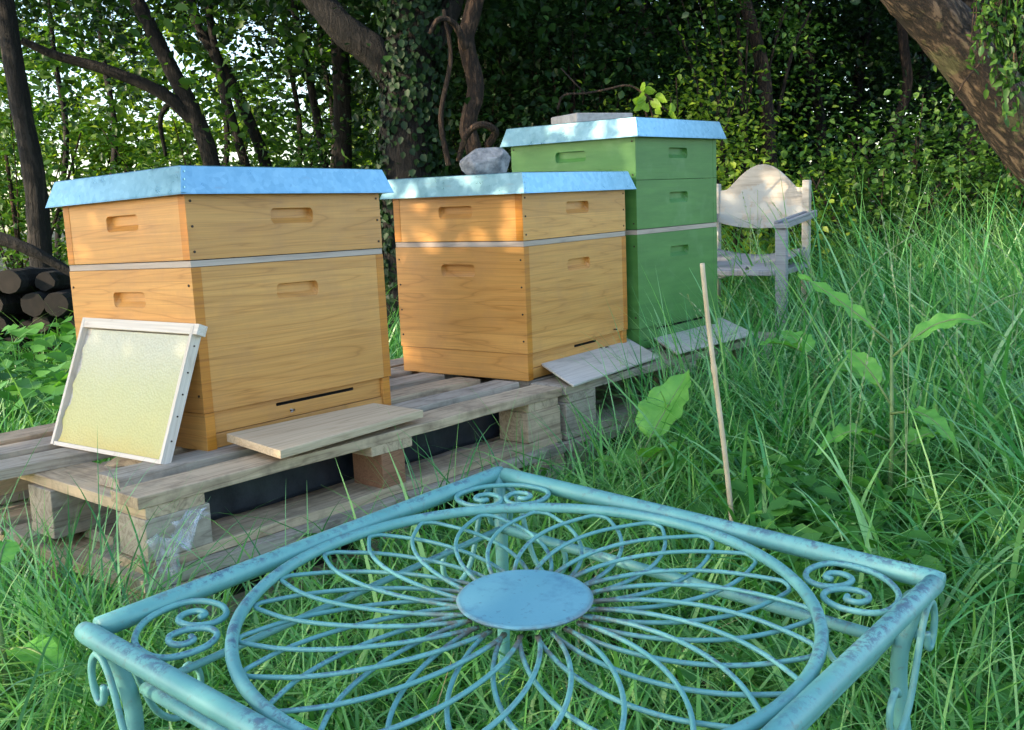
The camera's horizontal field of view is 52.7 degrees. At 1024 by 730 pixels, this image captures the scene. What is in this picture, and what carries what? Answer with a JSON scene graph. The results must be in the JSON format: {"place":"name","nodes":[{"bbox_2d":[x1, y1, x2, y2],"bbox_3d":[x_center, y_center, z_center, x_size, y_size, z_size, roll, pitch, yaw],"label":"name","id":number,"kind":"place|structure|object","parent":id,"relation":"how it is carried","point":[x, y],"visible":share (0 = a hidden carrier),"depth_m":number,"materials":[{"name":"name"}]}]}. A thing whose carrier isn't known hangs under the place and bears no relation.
{"place":"outdoors","nodes":[
{"label":"outdoors","id":0,"kind":"place"},
{"bbox_2d":[0,0,941,232],"label":"sky","id":1,"kind":"structure","parent":0,"point":[181,66],"materials":[{"name":"white"}]},
{"bbox_2d":[0,199,1023,729],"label":"ground","id":2,"kind":"structure","parent":0,"point":[316,563],"depth_m":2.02,"materials":[{"name":"green plant"}]},
{"bbox_2d":[0,539,64,728],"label":"nettle plant","id":3,"kind":"object","parent":2,"relation":"on","point":[9,548],"visible":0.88,"depth_m":1.56,"materials":[{"name":"green plant"}]},
{"bbox_2d":[0,316,76,432],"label":"leafy ground cover","id":4,"kind":"object","parent":2,"relation":"on","point":[53,374],"visible":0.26,"depth_m":3.85,"materials":[{"name":"green plant"}]},
{"bbox_2d":[0,69,99,254],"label":"shrub","id":5,"kind":"object","parent":2,"relation":"on","point":[54,137],"visible":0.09,"depth_m":13.91,"materials":[{"name":"green plant"}]},
{"bbox_2d":[0,0,118,267],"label":"tree","id":6,"kind":"object","parent":2,"relation":"on","point":[39,232],"visible":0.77,"depth_m":5.82,"materials":[{"name":"brown plant"}]},
{"bbox_2d":[0,62,175,269],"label":"shrub","id":7,"kind":"object","parent":2,"relation":"on","point":[8,257],"visible":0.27,"depth_m":7.04,"materials":[{"name":"green plant"}]},
{"bbox_2d":[0,0,188,260],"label":"tree","id":8,"kind":"object","parent":2,"relation":"on","point":[72,100],"visible":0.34,"depth_m":9.91,"materials":[{"name":"green plant"}]},
{"bbox_2d":[0,6,218,265],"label":"shrub","id":9,"kind":"object","parent":2,"relation":"on","point":[77,82],"visible":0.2,"depth_m":13.72,"materials":[{"name":"green plant"}]},
{"bbox_2d":[15,0,269,173],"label":"tree","id":10,"kind":"object","parent":2,"relation":"on","point":[106,61],"visible":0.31,"depth_m":9.24,"materials":[{"name":"green plant"}]},
{"bbox_2d":[0,0,348,165],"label":"tree","id":11,"kind":"object","parent":2,"relation":"on","point":[184,104],"visible":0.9,"depth_m":6.64,"materials":[{"name":"green plant"}]},
{"bbox_2d":[56,1,313,176],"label":"shrub","id":12,"kind":"object","parent":2,"relation":"on","point":[187,131],"visible":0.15,"depth_m":13.75,"materials":[{"name":"green plant"}]},
{"bbox_2d":[24,64,378,264],"bbox_3d":[-1.923,-0.873,7.382,2.893,2.487,2.442,5,12,38],"label":"shrub","id":13,"kind":"object","parent":2,"relation":"on","point":[187,156],"visible":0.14,"depth_m":7.04,"materials":[{"name":"green plant"}]},
{"bbox_2d":[58,0,372,165],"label":"tree","id":14,"kind":"object","parent":2,"relation":"on","point":[226,127],"visible":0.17,"depth_m":9.54,"materials":[{"name":"green plant"}]},
{"bbox_2d":[96,0,349,166],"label":"tree","id":15,"kind":"object","parent":2,"relation":"on","point":[209,41],"visible":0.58,"depth_m":7.11,"materials":[{"name":"brown plant"}]},
{"bbox_2d":[154,0,382,164],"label":"tree","id":16,"kind":"object","parent":2,"relation":"on","point":[296,104],"visible":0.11,"depth_m":10.11,"materials":[{"name":"green plant"}]},
{"bbox_2d":[0,436,565,647],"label":"pallet","id":17,"kind":"object","parent":2,"relation":"on","point":[263,545],"visible":0.12,"depth_m":2.11,"materials":[{"name":"wood"}]},
{"bbox_2d":[0,369,561,573],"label":"pallet","id":18,"kind":"object","parent":17,"relation":"on","point":[440,400],"visible":0.59,"depth_m":2.13,"materials":[{"name":"wood"}]},
{"bbox_2d":[50,317,207,464],"bbox_3d":[-0.811,0.048,2.173,0.404,0.288,0.024,4,-11,35],"label":"comb frame","id":19,"kind":"object","parent":18,"relation":"on","point":[126,389],"visible":0.97,"depth_m":2.16,"materials":[{"name":"yellow wood"}]},
{"bbox_2d":[45,165,393,450],"bbox_3d":[-0.659,-0.155,2.453,0.513,0.583,0.603,3,9,37],"label":"beehive","id":20,"kind":"object","parent":18,"relation":"on","point":[272,279],"visible":0.9,"depth_m":2.25,"materials":[{"name":"brown wood"}]},
{"bbox_2d":[227,403,422,458],"bbox_3d":[-0.391,0.133,2.222,0.201,0.018,0.421,8,13,39],"label":"landing board","id":21,"kind":"object","parent":18,"relation":"on","point":[282,440],"visible":1,"depth_m":2.17,"materials":[{"name":"brown wood"}]},
{"bbox_2d":[204,412,499,520],"bbox_3d":[-0.356,0.220,2.347,0.011,0.078,1.090,6,12,41],"label":"plastic sheet","id":22,"kind":"object","parent":18,"relation":"in","point":[248,495],"visible":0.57,"depth_m":2.26,"materials":[{"name":"black plastic"}]},
{"bbox_2d":[208,10,377,167],"bbox_3d":[-2.878,-3.042,15.251,3.085,4.646,3.046,-8,11,-34],"label":"shrub","id":23,"kind":"object","parent":2,"relation":"on","point":[291,115],"visible":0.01,"depth_m":14.97,"materials":[{"name":"green plant"}]},
{"bbox_2d":[200,138,390,249],"bbox_3d":[-0.928,-0.464,6.292,2.142,1.920,1.923,-2,9,0],"label":"shrub","id":24,"kind":"object","parent":2,"relation":"on","point":[296,154],"visible":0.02,"depth_m":6.12,"materials":[{"name":"green plant"}]},
{"bbox_2d":[233,0,370,167],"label":"tree","id":25,"kind":"object","parent":2,"relation":"on","point":[313,100],"visible":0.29,"depth_m":7.57,"materials":[{"name":"brown plant"}]},
{"bbox_2d":[165,0,458,167],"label":"tree","id":26,"kind":"object","parent":2,"relation":"on","point":[241,67],"visible":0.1,"depth_m":9.36,"materials":[{"name":"green plant"}]},
{"bbox_2d":[199,0,500,167],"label":"tree","id":27,"kind":"object","parent":2,"relation":"on","point":[339,111],"visible":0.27,"depth_m":7.15,"materials":[{"name":"green plant"}]},
{"bbox_2d":[282,6,455,167],"bbox_3d":[-1.370,-3.694,14.431,2.929,4.517,2.875,-11,12,-43],"label":"shrub","id":28,"kind":"object","parent":2,"relation":"on","point":[323,114],"visible":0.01,"depth_m":14.35,"materials":[{"name":"green plant"}]},
{"bbox_2d":[206,0,643,349],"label":"tree","id":29,"kind":"object","parent":2,"relation":"on","point":[404,58],"visible":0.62,"depth_m":5.54,"materials":[{"name":"green plant"}]},
{"bbox_2d":[204,0,670,175],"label":"shrub","id":30,"kind":"object","parent":2,"relation":"on","point":[358,119],"visible":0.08,"depth_m":6.71,"materials":[{"name":"green plant"}]},
{"bbox_2d":[1,408,1013,729],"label":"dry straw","id":31,"kind":"object","parent":2,"relation":"on","point":[517,658],"visible":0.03,"depth_m":1.63,"materials":[{"name":"beige plant"}]},
{"bbox_2d":[74,466,945,729],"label":"garden table","id":32,"kind":"object","parent":2,"relation":"on","point":[503,600],"visible":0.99,"depth_m":1.03,"materials":[{"name":"teal metal"}]},
{"bbox_2d":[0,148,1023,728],"bbox_3d":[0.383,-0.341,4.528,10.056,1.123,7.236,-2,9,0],"label":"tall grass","id":33,"kind":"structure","parent":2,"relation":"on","point":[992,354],"depth_m":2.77,"materials":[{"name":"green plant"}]},
{"bbox_2d":[0,340,1023,729],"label":"ground weeds","id":34,"kind":"object","parent":2,"relation":"on","point":[788,502],"visible":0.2,"depth_m":1.99,"materials":[{"name":"green plant"}]},
{"bbox_2d":[435,0,679,174],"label":"tree","id":35,"kind":"object","parent":2,"relation":"on","point":[562,53],"visible":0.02,"depth_m":8.44,"materials":[{"name":"green plant"}]},
{"bbox_2d":[307,0,822,181],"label":"shrub","id":36,"kind":"object","parent":2,"relation":"on","point":[622,57],"visible":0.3,"depth_m":6.43,"materials":[{"name":"green plant"}]},
{"bbox_2d":[427,0,724,165],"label":"tree","id":37,"kind":"object","parent":2,"relation":"on","point":[465,31],"visible":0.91,"depth_m":5.37,"materials":[{"name":"brown plant"}]},
{"bbox_2d":[446,0,738,124],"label":"tree","id":38,"kind":"object","parent":2,"relation":"on","point":[673,1],"depth_m":8.92,"materials":[{"name":"green plant"}]},
{"bbox_2d":[608,0,633,111],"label":"tree","id":39,"kind":"object","parent":2,"relation":"on","point":[620,11],"visible":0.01,"depth_m":8.40,"materials":[{"name":"green plant"}]},
{"bbox_2d":[245,0,1023,245],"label":"distant wood","id":40,"kind":"object","parent":2,"relation":"on","point":[369,122],"visible":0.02,"depth_m":10.78,"materials":[{"name":"green plant"}]},
{"bbox_2d":[586,369,702,495],"bbox_3d":[0.337,0.210,2.502,0.262,0.371,0.270,-5,10,-18],"label":"dock plant","id":41,"kind":"object","parent":2,"relation":"on","point":[673,386],"visible":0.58,"depth_m":2.52,"materials":[{"name":"green plant"}]},
{"bbox_2d":[557,367,760,476],"bbox_3d":[0.250,0.160,3.424,0.806,0.148,1.206,6,12,41],"label":"pallet","id":42,"kind":"object","parent":2,"relation":"on","point":[616,399],"visible":0.03,"depth_m":2.89,"materials":[{"name":"wood"}]},
{"bbox_2d":[390,331,776,439],"bbox_3d":[0.231,0.013,3.432,0.804,0.148,1.206,6,12,41],"label":"pallet","id":43,"kind":"object","parent":42,"relation":"on","point":[552,380],"visible":0.16,"depth_m":2.89,"materials":[{"name":"wood"}]},
{"bbox_2d":[380,171,635,380],"bbox_3d":[0.009,-0.287,3.115,0.513,0.561,0.596,4,11,36],"label":"beehive","id":44,"kind":"object","parent":43,"relation":"on","point":[521,276],"visible":0.94,"depth_m":2.91,"materials":[{"name":"brown wood"}]},
{"bbox_2d":[459,147,509,174],"bbox_3d":[-0.081,-0.601,3.067,0.154,0.083,0.117,-4,9,-11],"label":"stone","id":45,"kind":"object","parent":44,"relation":"on","point":[489,160],"visible":0.81,"depth_m":3.02,"materials":[{"name":"stone"}]},
{"bbox_2d":[541,339,658,386],"bbox_3d":[0.257,-0.017,2.996,0.224,0.007,0.639,14,17,34],"label":"landing board","id":46,"kind":"object","parent":43,"relation":"on","point":[572,373],"visible":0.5,"depth_m":2.93,"materials":[{"name":"grey wood"}]},
{"bbox_2d":[500,117,726,348],"bbox_3d":[0.361,-0.455,3.554,0.545,0.724,0.566,5,12,39],"label":"beehive","id":47,"kind":"object","parent":43,"relation":"on","point":[670,201],"visible":0.64,"depth_m":3.34,"materials":[{"name":"green paint"}]},
{"bbox_2d":[551,113,632,124],"bbox_3d":[0.272,-0.833,3.535,0.220,0.040,0.180,-7,10,-25],"label":"stone slab","id":48,"kind":"object","parent":47,"relation":"on","point":[575,117],"depth_m":3.45,"materials":[{"name":"grey stone"}]},
{"bbox_2d":[654,318,753,354],"bbox_3d":[0.624,-0.103,3.443,0.311,0.007,0.729,10,15,42],"label":"landing board","id":49,"kind":"object","parent":43,"relation":"on","point":[686,336],"visible":0.39,"depth_m":3.37,"materials":[{"name":"grey wood"}]},
{"bbox_2d":[456,0,895,179],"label":"tree","id":50,"kind":"object","parent":2,"relation":"on","point":[696,7],"visible":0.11,"depth_m":8.10,"materials":[{"name":"green plant"}]},
{"bbox_2d":[503,2,868,248],"bbox_3d":[1.129,-1.286,5.919,2.085,2.289,1.630,-8,10,-30],"label":"shrub","id":51,"kind":"object","parent":2,"relation":"on","point":[726,122],"visible":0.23,"depth_m":5.75,"materials":[{"name":"green plant"}]},
{"bbox_2d":[578,0,848,228],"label":"tree","id":52,"kind":"object","parent":2,"relation":"on","point":[782,108],"visible":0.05,"depth_m":9.14,"materials":[{"name":"green plant"}]},
{"bbox_2d":[700,263,736,560],"bbox_3d":[0.414,0.145,2.051,0.077,0.696,0.015,-2,9,0],"label":"bamboo cane","id":53,"kind":"object","parent":2,"relation":"on","point":[717,394],"visible":0.7,"depth_m":2.03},
{"bbox_2d":[589,0,862,248],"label":"tree","id":54,"kind":"object","parent":2,"relation":"on","point":[764,86],"visible":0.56,"depth_m":6.45,"materials":[{"name":"green plant"}]},
{"bbox_2d":[565,0,939,247],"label":"shrub","id":55,"kind":"object","parent":2,"relation":"on","point":[740,31],"visible":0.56,"depth_m":6.44,"materials":[{"name":"green plant"}]},
{"bbox_2d":[712,164,816,360],"bbox_3d":[1.013,-0.416,4.471,0.494,0.894,0.516,3,10,30],"label":"garden chair","id":56,"kind":"object","parent":2,"relation":"on","point":[765,180],"visible":0.53,"depth_m":4.57,"materials":[{"name":"grey wood"}]},
{"bbox_2d":[603,0,944,220],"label":"tree","id":57,"kind":"object","parent":2,"relation":"on","point":[818,91],"visible":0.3,"depth_m":8.23,"materials":[{"name":"green plant"}]},
{"bbox_2d":[784,1,809,229],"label":"tree","id":58,"kind":"object","parent":2,"relation":"on","point":[807,114],"visible":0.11,"depth_m":9.29,"materials":[{"name":"green plant"}]},
{"bbox_2d":[760,330,869,400],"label":"dock plant","id":59,"kind":"object","parent":2,"relation":"on","point":[792,338],"visible":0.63,"depth_m":2.94,"materials":[{"name":"green plant"}]},
{"bbox_2d":[711,110,921,319],"bbox_3d":[1.241,-0.609,5.554,1.907,1.454,2.105,-2,9,0],"label":"shrub","id":60,"kind":"object","parent":2,"relation":"on","point":[743,234],"visible":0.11,"depth_m":5.28,"materials":[{"name":"green plant"}]},
{"bbox_2d":[683,0,958,222],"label":"tree","id":61,"kind":"object","parent":2,"relation":"on","point":[859,81],"visible":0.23,"depth_m":8.74,"materials":[{"name":"green plant"}]},
{"bbox_2d":[680,188,1023,509],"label":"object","id":62,"kind":"object","parent":2,"relation":"on","point":[873,336],"depth_m":2.61,"materials":[{"name":"green plant"}]},
{"bbox_2d":[706,0,1011,251],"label":"tree","id":63,"kind":"object","parent":2,"relation":"on","point":[904,50],"visible":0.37,"depth_m":6.79,"materials":[{"name":"brown plant"}]},
{"bbox_2d":[726,25,1023,285],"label":"shrub","id":64,"kind":"object","parent":2,"relation":"on","point":[843,178],"visible":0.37,"depth_m":5.69,"materials":[{"name":"green plant"}]},
{"bbox_2d":[776,0,1023,229],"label":"tree","id":65,"kind":"object","parent":2,"relation":"on","point":[876,93],"visible":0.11,"depth_m":8.71,"materials":[{"name":"green plant"}]},
{"bbox_2d":[797,273,1008,498],"bbox_3d":[0.815,0.114,2.189,0.418,0.621,0.261,2,10,25],"label":"dock plant","id":66,"kind":"object","parent":2,"relation":"on","point":[873,371],"visible":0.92,"depth_m":2.19,"materials":[{"name":"green plant"}]},
{"bbox_2d":[791,65,1023,268],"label":"shrub","id":67,"kind":"object","parent":2,"relation":"on","point":[936,128],"visible":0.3,"depth_m":6.07,"materials":[{"name":"green plant"}]},
{"bbox_2d":[852,0,1000,240],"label":"tree","id":68,"kind":"object","parent":2,"relation":"on","point":[969,4],"visible":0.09,"depth_m":6.62,"materials":[{"name":"green plant"}]},
{"bbox_2d":[836,0,1023,232],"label":"shrub","id":69,"kind":"object","parent":2,"relation":"on","point":[915,48],"visible":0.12,"depth_m":7.12,"materials":[{"name":"green plant"}]},
{"bbox_2d":[864,109,1023,265],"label":"shrub","id":70,"kind":"object","parent":2,"relation":"on","point":[987,184],"visible":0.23,"depth_m":5.85,"materials":[{"name":"green plant"}]},
{"bbox_2d":[880,0,1023,185],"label":"willow tree","id":71,"kind":"object","parent":2,"relation":"on","point":[959,44],"visible":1,"depth_m":4.07,"materials":[{"name":"brown plant"}]},
{"bbox_2d":[557,68,676,118],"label":"leafy twig","id":72,"kind":"object","parent":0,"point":[639,102],"visible":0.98,"depth_m":4.18,"materials":[{"name":"green plant"}]},
{"bbox_3d":[-2.495,-0.013,5.255,0.126,0.118,0.592,-2,12,2],"label":"log","id":73,"kind":"object","parent":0,"visible":0},
{"bbox_2d":[0,333,42,359],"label":"log","id":74,"kind":"object","parent":73,"relation":"on","point":[8,338],"visible":0.19,"depth_m":4.98,"materials":[{"name":"brown wood"}]},
{"bbox_2d":[18,318,40,338],"bbox_3d":[-2.377,-0.218,5.253,0.094,0.088,0.530,-3,11,-7],"label":"log","id":75,"kind":"object","parent":74,"relation":"on","point":[26,323],"visible":0.15,"depth_m":4.99,"materials":[{"name":"brown wood"}]},
{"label":"log","id":76,"kind":"object","parent":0,"visible":0},
{"bbox_2d":[38,335,61,353],"bbox_3d":[-2.185,-0.120,5.240,0.115,0.109,0.589,-1,8,8],"label":"log","id":77,"kind":"object","parent":76,"relation":"on","point":[53,347],"visible":0.02,"depth_m":4.95,"materials":[{"name":"brown wood"}]},
{"bbox_2d":[0,291,35,315],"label":"log","id":78,"kind":"object","parent":77,"relation":"on","point":[10,304],"visible":0.3,"depth_m":5.03,"materials":[{"name":"brown wood"}]},
{"bbox_2d":[32,312,73,331],"bbox_3d":[-2.244,-0.239,5.252,0.105,0.095,0.527,-1,8,7],"label":"log","id":79,"kind":"object","parent":77,"relation":"on","point":[47,320],"visible":0.26,"depth_m":5.00,"materials":[{"name":"brown wood"}]},
{"bbox_2d":[21,288,68,316],"bbox_3d":[-2.314,-0.325,5.216,0.138,0.127,0.572,-3,8,-6],"label":"log","id":80,"kind":"object","parent":79,"relation":"on","point":[32,303],"visible":0.4,"depth_m":4.94,"materials":[{"name":"brown wood"}]},
{"bbox_2d":[0,267,55,293],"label":"log","id":81,"kind":"object","parent":80,"relation":"on","point":[18,280],"visible":0.6,"depth_m":4.92,"materials":[{"name":"brown wood"}]},
{"bbox_2d":[43,288,73,316],"bbox_3d":[-2.207,-0.329,5.208,0.130,0.125,0.589,-4,9,-8],"label":"log","id":82,"kind":"object","parent":79,"relation":"on","point":[58,303],"visible":0.45,"depth_m":4.92,"materials":[{"name":"brown wood"}]},
{"bbox_2d":[35,270,70,290],"bbox_3d":[-2.266,-0.434,5.228,0.102,0.102,0.514,-3,7,-5],"label":"log","id":83,"kind":"object","parent":82,"relation":"on","point":[51,280],"visible":0.63,"depth_m":4.98,"materials":[{"name":"brown wood"}]},
{"bbox_2d":[0,232,71,276],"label":"fallen branch","id":84,"kind":"object","parent":83,"relation":"on","point":[21,246],"visible":0.52,"depth_m":4.96,"materials":[{"name":"brown wood"}]},
{"bbox_2d":[66,315,74,326],"bbox_3d":[-2.115,-0.228,5.245,0.108,0.107,0.547,-3,8,-1],"label":"log","id":85,"kind":"object","parent":77,"relation":"on","point":[72,321],"visible":0.04,"depth_m":4.97,"materials":[{"name":"brown wood"}]},
{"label":"log","id":86,"kind":"object","parent":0,"visible":0},
{"bbox_2d":[0,314,33,333],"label":"log","id":87,"kind":"object","parent":86,"relation":"on","point":[5,320],"visible":0.32,"depth_m":5.06,"materials":[{"name":"brown wood"}]}
]}

